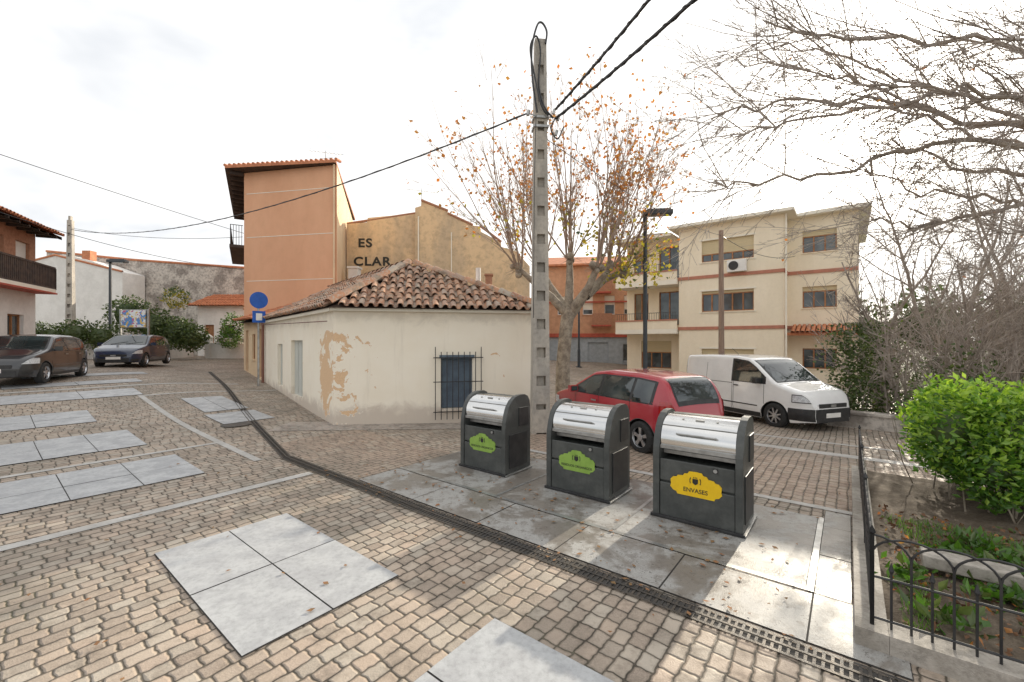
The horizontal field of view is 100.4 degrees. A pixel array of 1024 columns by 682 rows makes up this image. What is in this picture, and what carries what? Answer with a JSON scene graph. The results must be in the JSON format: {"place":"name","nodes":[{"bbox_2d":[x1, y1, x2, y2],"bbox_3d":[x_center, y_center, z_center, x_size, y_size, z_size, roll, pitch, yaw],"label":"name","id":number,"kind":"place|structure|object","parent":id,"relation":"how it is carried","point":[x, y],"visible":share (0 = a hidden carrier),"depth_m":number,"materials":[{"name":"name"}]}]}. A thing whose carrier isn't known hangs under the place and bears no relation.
{"place":"outdoors","nodes":[
{"label":"outdoors","id":0,"kind":"place"},
{"bbox_2d":[157,284,191,310],"bbox_3d":[-23.602,-3.044,29.985,1.852,1.889,1.652,0,0,0],"label":"yellowing tree","id":1,"kind":"object","parent":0,"point":[173,294],"visible":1,"depth_m":29.85,"materials":[{"name":"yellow plant"}]},
{"bbox_2d":[0,355,960,681],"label":"paved street","id":2,"kind":"structure","parent":0,"point":[422,613],"depth_m":3.60,"materials":[{"name":"stone"}]},
{"bbox_2d":[0,288,34,335],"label":"walls","id":3,"kind":"structure","parent":2,"relation":"on","point":[17,312],"depth_m":16.08,"materials":[{"name":"white paint"}]},
{"bbox_2d":[0,218,34,260],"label":"walls","id":4,"kind":"structure","parent":3,"relation":"on","point":[16,242],"depth_m":16.03,"materials":[{"name":"orange brick"}]},
{"bbox_2d":[0,206,64,239],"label":"roof","id":5,"kind":"structure","parent":4,"relation":"on","point":[39,230],"depth_m":15.92,"materials":[{"name":"tile"}]},
{"bbox_2d":[0,212,242,269],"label":"overhead cable","id":6,"kind":"object","parent":5,"relation":"attached to","point":[112,245],"visible":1,"depth_m":16.27,"materials":[{"name":"black paint"}]},
{"bbox_2d":[0,251,57,294],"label":"timber balcony","id":7,"kind":"structure","parent":3,"relation":"on","point":[17,273],"depth_m":15.62,"materials":[{"name":"brown wood"}]},
{"bbox_2d":[0,330,87,382],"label":"parked black car","id":8,"kind":"object","parent":2,"relation":"on","point":[40,358],"visible":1,"depth_m":12.95,"materials":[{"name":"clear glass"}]},
{"bbox_2d":[65,216,75,324],"bbox_3d":[-26.900,-3.222,26.000,0.400,8.760,0.320,0,0,-11],"label":"concrete utility pole","id":9,"kind":"object","parent":2,"relation":"on","point":[70,305],"visible":0.72,"depth_m":25.91,"materials":[{"name":"grey concrete"}]},
{"bbox_2d":[73,228,235,238],"bbox_3d":[-20.050,-6.000,23.451,14.621,1.822,0.022,0,0,20],"label":"overhead cable","id":10,"kind":"object","parent":9,"relation":"attached to","point":[170,238],"visible":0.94,"depth_m":22.52,"materials":[{"name":"grey rubber"}]},
{"bbox_2d":[35,316,120,354],"bbox_3d":[-24.654,-0.293,22.166,7.264,2.133,2.013,0,0,-22],"label":"garden hedge","id":11,"kind":"object","parent":2,"relation":"on","point":[92,335],"visible":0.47,"depth_m":22.56,"materials":[{"name":"green plant"}]},
{"bbox_2d":[106,259,128,330],"bbox_3d":[-22.262,-1.792,24.034,1.030,5.640,0.350,0,0,-6],"label":"street lamp","id":12,"kind":"object","parent":2,"relation":"on","point":[110,261],"visible":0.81,"depth_m":23.96,"materials":[{"name":"metal"}]},
{"bbox_2d":[93,332,169,366],"bbox_3d":[-17.865,0.340,20.235,2.120,1.634,4.241,0,0,-22],"label":"parked dark blue car","id":13,"kind":"object","parent":2,"relation":"on","point":[143,350],"visible":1,"depth_m":19.19,"materials":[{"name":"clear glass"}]},
{"bbox_2d":[101,294,211,354],"bbox_3d":[-22.260,-1.008,26.839,5.711,3.866,2.621,0,0,-7],"label":"evergreen shrub","id":14,"kind":"object","parent":2,"relation":"on","point":[183,334],"visible":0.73,"depth_m":26.53,"materials":[{"name":"green plant"}]},
{"bbox_2d":[0,390,312,550],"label":"granite line strips","id":15,"kind":"object","parent":2,"relation":"on","point":[136,515],"visible":1,"depth_m":5.45,"materials":[{"name":"grey stone"}]},
{"bbox_2d":[205,334,213,357],"bbox_3d":[-20.600,0.337,29.000,0.440,1.660,0.440,0,0,0],"label":"gate post","id":16,"kind":"object","parent":2,"relation":"on","point":[207,350],"visible":0.42,"depth_m":28.83,"materials":[{"name":"white paint"}]},
{"bbox_2d":[0,374,442,681],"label":"paving joints","id":17,"kind":"object","parent":2,"relation":"on","point":[239,654],"visible":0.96,"depth_m":3.90,"materials":[{"name":"grey concrete"}]},
{"bbox_2d":[220,422,251,426],"bbox_3d":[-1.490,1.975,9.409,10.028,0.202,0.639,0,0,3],"label":"manhole cover","id":18,"kind":"object","parent":2,"relation":"on","point":[236,424],"visible":0.5,"depth_m":9.58,"materials":[{"name":"metal"}]},
{"bbox_2d":[0,372,613,681],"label":"granite crossing slabs","id":19,"kind":"structure","parent":2,"relation":"on","point":[248,612],"depth_m":3.81,"materials":[{"name":"grey stone"}]},
{"bbox_2d":[268,422,460,430],"bbox_3d":[-2.250,1.976,10.000,6.127,0.161,0.938,0,0,-9],"label":"cobble apron","id":20,"kind":"object","parent":2,"relation":"on","point":[298,426],"visible":0.55,"depth_m":9.70,"materials":[{"name":"stone"}]},
{"bbox_2d":[0,432,839,680],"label":"fallen leaves","id":21,"kind":"object","parent":2,"relation":"on","point":[463,582],"visible":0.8,"depth_m":4.09,"materials":[{"name":"brown plant"}]},
{"bbox_2d":[0,383,927,514],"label":"granite line strips","id":22,"kind":"object","parent":2,"relation":"on","point":[824,453],"visible":0.5,"depth_m":7.55,"materials":[{"name":"grey stone"}]},
{"bbox_2d":[208,372,908,681],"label":"drainage channel","id":23,"kind":"object","parent":2,"relation":"on","point":[834,665],"visible":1,"depth_m":3.43,"materials":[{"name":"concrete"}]},
{"bbox_2d":[576,311,581,366],"bbox_3d":[4.225,-0.359,29.101,1.030,4.290,0.350,0,0,17],"label":"street lamp","id":24,"kind":"object","parent":2,"relation":"on","point":[578,357],"visible":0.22,"depth_m":28.94,"materials":[{"name":"metal"}]},
{"bbox_2d":[405,451,817,585],"bbox_3d":[0.876,1.993,5.765,5.232,0.028,1.771,0,0,38],"label":"bin platform cover","id":25,"kind":"object","parent":2,"relation":"on","point":[785,532],"visible":0.59,"depth_m":4.69,"materials":[{"name":"stone"}]},
{"bbox_2d":[458,390,531,476],"bbox_3d":[-0.269,1.407,6.761,0.980,1.165,0.665,0,0,38],"label":"waste bin","id":26,"kind":"object","parent":25,"relation":"on","point":[495,433],"visible":1,"depth_m":6.52,"materials":[{"name":"grey metal"}]},
{"bbox_2d":[544,398,631,503],"bbox_3d":[1.019,1.407,5.744,0.980,1.165,0.665,0,0,38],"label":"waste bin","id":27,"kind":"object","parent":25,"relation":"on","point":[587,450],"visible":1,"depth_m":5.51,"materials":[{"name":"grey metal"}]},
{"bbox_2d":[400,467,823,591],"bbox_3d":[0.877,1.982,5.726,5.282,0.024,1.831,0,0,38],"label":"platform steel frame","id":28,"kind":"object","parent":25,"relation":"on","point":[813,568],"visible":0.88,"depth_m":4.28,"materials":[{"name":"grey metal"}]},
{"bbox_2d":[650,408,756,537],"bbox_3d":[2.165,1.407,4.839,0.980,1.165,0.665,0,0,38],"label":"recycling bin","id":29,"kind":"object","parent":25,"relation":"on","point":[703,470],"visible":1,"depth_m":4.61,"materials":[{"name":"grey metal"}]},
{"bbox_2d":[359,468,913,680],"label":"bin platform paving","id":30,"kind":"structure","parent":2,"relation":"on","point":[823,622],"depth_m":3.69,"materials":[{"name":"grey concrete"}]},
{"bbox_2d":[641,208,672,367],"bbox_3d":[4.706,-1.032,13.949,1.030,6.540,0.350,0,0,9],"label":"street lamp","id":31,"kind":"object","parent":2,"relation":"on","point":[669,211],"visible":0.48,"depth_m":13.94,"materials":[{"name":"metal"}]},
{"bbox_2d":[718,230,724,353],"bbox_3d":[8.350,-0.950,17.000,0.237,6.900,0.237,0,0,0],"label":"wooden utility pole","id":32,"kind":"object","parent":2,"relation":"on","point":[721,305],"visible":0.66,"depth_m":16.92,"materials":[{"name":"brown wood"}]},
{"bbox_2d":[547,139,720,235],"bbox_3d":[4.524,-4.333,13.300,10.645,0.548,0.015,0,0,-44],"label":"overhead cable","id":33,"kind":"object","parent":32,"relation":"attached to","point":[618,187],"visible":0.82,"depth_m":11.62,"materials":[{"name":"black rubber"}]},
{"bbox_2d":[724,237,793,257],"bbox_3d":[11.676,-4.218,19.800,8.698,0.586,0.022,0,0,-40],"label":"overhead cable","id":34,"kind":"object","parent":32,"relation":"attached to","point":[752,252],"visible":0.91,"depth_m":18.88,"materials":[{"name":"black rubber"}]},
{"bbox_2d":[686,348,849,427],"bbox_3d":[7.220,1.245,12.635,2.190,2.024,4.448,0,0,-19],"label":"parked white van","id":35,"kind":"object","parent":2,"relation":"on","point":[777,391],"visible":0.87,"depth_m":11.49,"materials":[{"name":"paint"}]},
{"bbox_2d":[607,0,1023,339],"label":"bare tree","id":36,"kind":"object","parent":2,"relation":"on","point":[908,104],"visible":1,"depth_m":7.10,"materials":[{"name":"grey plant"}]},
{"bbox_2d":[814,511,851,604],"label":"planter edge paving","id":37,"kind":"structure","parent":2,"relation":"on","point":[833,579],"depth_m":3.87,"materials":[{"name":"stone"}]},
{"bbox_2d":[852,465,1023,681],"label":"planter kerb","id":38,"kind":"structure","parent":2,"relation":"on","point":[961,663],"depth_m":2.69,"materials":[{"name":"concrete"}]},
{"bbox_2d":[858,425,871,604],"bbox_3d":[3.718,1.570,4.514,0.040,0.700,4.355,0,0,38],"label":"hoop top fence","id":39,"kind":"object","parent":38,"relation":"on","point":[867,518],"visible":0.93,"depth_m":3.84,"materials":[{"name":"black metal"}]},
{"bbox_2d":[867,470,1023,660],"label":"planter soil","id":40,"kind":"structure","parent":38,"relation":"in","point":[896,494],"depth_m":4.33,"materials":[{"name":"brown soil"}]},
{"bbox_2d":[874,504,1023,657],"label":"leaf litter and seedlings","id":41,"kind":"object","parent":40,"relation":"on","point":[1014,594],"visible":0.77,"depth_m":3.32,"materials":[{"name":"green plant"}]},
{"bbox_2d":[880,419,1023,523],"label":"laurel stems","id":42,"kind":"object","parent":40,"relation":"on","point":[1011,515],"visible":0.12,"depth_m":4.75,"materials":[{"name":"brown plant"}]},
{"bbox_2d":[886,514,1023,629],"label":"planter grass","id":43,"kind":"structure","parent":40,"relation":"on","point":[968,543],"depth_m":4.01,"materials":[{"name":"green plant"}]},
{"bbox_2d":[894,371,1023,514],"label":"laurel shrub","id":44,"kind":"object","parent":40,"relation":"on","point":[985,421],"visible":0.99,"depth_m":4.64,"materials":[{"name":"green plant"}]},
{"bbox_2d":[920,546,1023,589],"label":"stone edging block","id":45,"kind":"structure","parent":40,"relation":"on","point":[977,569],"depth_m":3.36,"materials":[{"name":"stone"}]},
{"bbox_2d":[868,525,1023,664],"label":"hoop top fence","id":46,"kind":"object","parent":38,"relation":"on","point":[976,602],"visible":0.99,"depth_m":2.61,"materials":[{"name":"black metal"}]},
{"bbox_2d":[0,0,1023,338],"label":"sky","id":47,"kind":"structure","parent":0,"point":[148,101],"materials":[{"name":"white"}]},
{"bbox_2d":[279,430,1005,511],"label":"reddish paving","id":48,"kind":"structure","parent":0,"point":[798,476],"depth_m":7.09,"materials":[{"name":"brown brick"}]},
{"bbox_2d":[526,21,563,433],"bbox_3d":[0.715,-2.350,9.421,0.846,9.301,0.401,0,0,-7],"label":"concrete utility pole","id":49,"kind":"object","parent":48,"relation":"on","point":[540,385],"visible":1,"depth_m":9.33,"materials":[{"name":"concrete"}]},
{"bbox_2d":[71,113,526,233],"bbox_3d":[-13.273,-5.694,17.649,31.984,2.246,0.035,0,0,32],"label":"overhead cable","id":50,"kind":"object","parent":49,"relation":"attached to","point":[495,126],"visible":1,"depth_m":12.14,"materials":[{"name":"black rubber"}]},
{"bbox_2d":[555,0,650,109],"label":"overhead cable","id":51,"kind":"object","parent":49,"relation":"attached to","point":[624,29],"visible":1,"depth_m":7.36,"materials":[{"name":"black rubber"}]},
{"bbox_2d":[555,0,697,119],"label":"overhead cable","id":52,"kind":"object","parent":49,"relation":"attached to","point":[657,32],"visible":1,"depth_m":7.04,"materials":[{"name":"black rubber"}]},
{"bbox_2d":[556,362,723,453],"bbox_3d":[2.512,1.245,9.332,2.040,1.644,4.001,0,0,-26],"label":"parked red hatchback car","id":53,"kind":"object","parent":48,"relation":"on","point":[647,396],"visible":0.64,"depth_m":7.88,"materials":[{"name":"paint"}]},
{"bbox_2d":[891,343,987,386],"bbox_3d":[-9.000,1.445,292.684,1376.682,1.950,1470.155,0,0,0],"label":"ground","id":54,"kind":"structure","parent":0,"point":[900,385],"depth_m":37.36,"materials":[{"name":"brown soil"}]},
{"bbox_2d":[35,250,144,334],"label":"white gable house","id":55,"kind":"structure","parent":54,"relation":"on","point":[92,284],"depth_m":31.00,"materials":[{"name":"paint"}]},
{"bbox_2d":[119,309,149,334],"bbox_3d":[-21.304,-0.200,24.043,1.908,3.200,0.154,0,0,8],"label":"mural board","id":56,"kind":"object","parent":54,"relation":"on","point":[137,318],"visible":0.66,"depth_m":23.96,"materials":[{"name":"paint"}]},
{"bbox_2d":[46,250,243,354],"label":"old party wall building","id":57,"kind":"structure","parent":54,"relation":"on","point":[198,281],"depth_m":33.00,"materials":[{"name":"concrete"}]},
{"bbox_2d":[84,340,243,358],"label":"white boundary wall","id":58,"kind":"structure","parent":54,"relation":"on","point":[217,350],"depth_m":28.99,"materials":[{"name":"paint"}]},
{"bbox_2d":[188,294,243,355],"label":"white house","id":59,"kind":"structure","parent":54,"relation":"on","point":[213,309],"depth_m":31.50,"materials":[{"name":"paint"}]},
{"bbox_2d":[213,311,243,348],"bbox_3d":[-18.726,-0.716,28.556,2.065,2.538,1.722,0,0,0],"label":"garden tree","id":60,"kind":"object","parent":54,"relation":"on","point":[229,331],"visible":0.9,"depth_m":28.23,"materials":[{"name":"green plant"}]},
{"bbox_2d":[217,338,243,342],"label":"stone garden wall","id":61,"kind":"structure","parent":54,"relation":"on","point":[239,341],"depth_m":30.46,"materials":[{"name":"grey stone"}]},
{"bbox_2d":[249,292,267,385],"bbox_3d":[-9.139,-0.020,15.389,0.101,3.500,0.600,0,0,43],"label":"traffic sign","id":62,"kind":"object","parent":54,"relation":"on","point":[258,300],"visible":0.94,"depth_m":15.37,"materials":[{"name":"metal"}]},
{"bbox_2d":[232,303,291,379],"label":"row house","id":63,"kind":"structure","parent":54,"relation":"on","point":[250,346],"depth_m":19.11,"materials":[{"name":"beige paint"}]},
{"bbox_2d":[223,157,354,357],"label":"orange apartment block","id":64,"kind":"structure","parent":54,"relation":"on","point":[293,251],"depth_m":20.65,"materials":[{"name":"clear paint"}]},
{"bbox_2d":[0,154,241,232],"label":"overhead cable","id":65,"kind":"object","parent":64,"relation":"attached to","point":[108,190],"visible":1,"depth_m":14.65,"materials":[{"name":"grey rubber"}]},
{"bbox_2d":[308,149,342,158],"bbox_3d":[-9.600,-9.314,22.000,1.802,1.028,0.560,0,0,0],"label":"tv antenna","id":66,"kind":"object","parent":64,"relation":"on","point":[325,153],"visible":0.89,"depth_m":21.99,"materials":[{"name":"metal"}]},
{"bbox_2d":[264,311,530,424],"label":"walls","id":67,"kind":"structure","parent":54,"relation":"on","point":[354,367],"depth_m":10.28,"materials":[{"name":"beige paint"}]},
{"bbox_2d":[261,321,326,382],"bbox_3d":[-6.935,0.425,13.130,0.118,2.350,8.805,0,0,-39],"label":"downpipe and cable","id":68,"kind":"object","parent":67,"relation":"attached to","point":[262,352],"visible":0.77,"depth_m":16.37,"materials":[{"name":"metal"}]},
{"bbox_2d":[265,268,530,320],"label":"roof deck","id":69,"kind":"structure","parent":67,"relation":"on","point":[351,305],"depth_m":10.29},
{"bbox_2d":[262,258,530,318],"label":"clay tiles","id":70,"kind":"object","parent":69,"relation":"on","point":[340,291],"visible":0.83,"depth_m":10.91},
{"bbox_2d":[265,308,530,322],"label":"cornice","id":71,"kind":"structure","parent":67,"relation":"attached to","point":[325,310],"depth_m":10.27,"materials":[{"name":"beige paint"}]},
{"bbox_2d":[442,358,471,407],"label":"window slats","id":72,"kind":"structure","parent":67,"relation":"attached to","point":[446,386],"depth_m":10.49,"materials":[{"name":"blue metal"}]},
{"bbox_2d":[433,347,482,419],"bbox_3d":[-1.302,1.010,10.346,1.200,1.740,0.161,0,0,-12],"label":"window grille","id":73,"kind":"object","parent":67,"relation":"attached to","point":[458,381],"depth_m":10.25,"materials":[{"name":"metal"}]},
{"bbox_2d":[347,199,529,299],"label":"ochre warehouse","id":74,"kind":"structure","parent":54,"relation":"on","point":[430,233],"depth_m":24.00,"materials":[{"name":"yellow paint"}]},
{"bbox_2d":[406,188,435,199],"bbox_3d":[-5.200,-8.000,24.600,1.802,1.600,0.560,0,0,0],"label":"tv antenna","id":75,"kind":"object","parent":74,"relation":"on","point":[421,192],"visible":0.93,"depth_m":24.59,"materials":[{"name":"metal"}]},
{"bbox_2d":[406,35,711,401],"bbox_3d":[1.402,-3.646,13.595,10.181,11.924,6.803,0,0,0],"label":"pollarded plane tree","id":76,"kind":"object","parent":54,"relation":"on","point":[568,308],"visible":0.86,"depth_m":13.10,"materials":[{"name":"brown plant"}]},
{"bbox_2d":[549,256,626,364],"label":"brick apartment building","id":77,"kind":"structure","parent":54,"relation":"on","point":[601,340],"depth_m":34.03,"materials":[{"name":"orange brick"}]},
{"bbox_2d":[614,202,871,386],"bbox_3d":[15.357,-2.558,28.724,13.304,10.315,11.904,0,0,38],"label":"building shell","id":78,"kind":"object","parent":54,"relation":"on","point":[682,322],"visible":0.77,"depth_m":23.75,"materials":[{"name":"beige paint"}]},
{"bbox_2d":[727,258,746,272],"bbox_3d":[12.512,-4.200,23.750,0.950,0.650,0.331,0,0,38],"label":"air conditioning unit","id":79,"kind":"object","parent":78,"relation":"attached to","point":[737,265],"visible":1,"depth_m":23.61,"materials":[{"name":"white paint"}]},
{"bbox_2d":[785,213,857,356],"bbox_3d":[16.050,-2.100,22.113,3.021,9.200,1.667,0,0,38],"label":"porch and gutter","id":80,"kind":"object","parent":78,"relation":"attached to","point":[798,332],"visible":0.64,"depth_m":22.36,"materials":[{"name":"ceramic"}]},
{"bbox_2d":[827,410,918,433],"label":"stone wall","id":81,"kind":"structure","parent":54,"relation":"on","point":[878,421],"depth_m":10.84,"materials":[{"name":"grey stone"}]},
{"bbox_2d":[797,127,1023,414],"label":"bare thicket","id":82,"kind":"object","parent":54,"relation":"on","point":[877,381],"visible":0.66,"depth_m":11.61,"materials":[{"name":"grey plant"}]},
{"bbox_2d":[859,270,1023,376],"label":"distant tree line","id":83,"kind":"object","parent":54,"relation":"on","point":[906,306],"visible":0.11,"depth_m":25.09,"materials":[{"name":"brown plant"}]}
]}

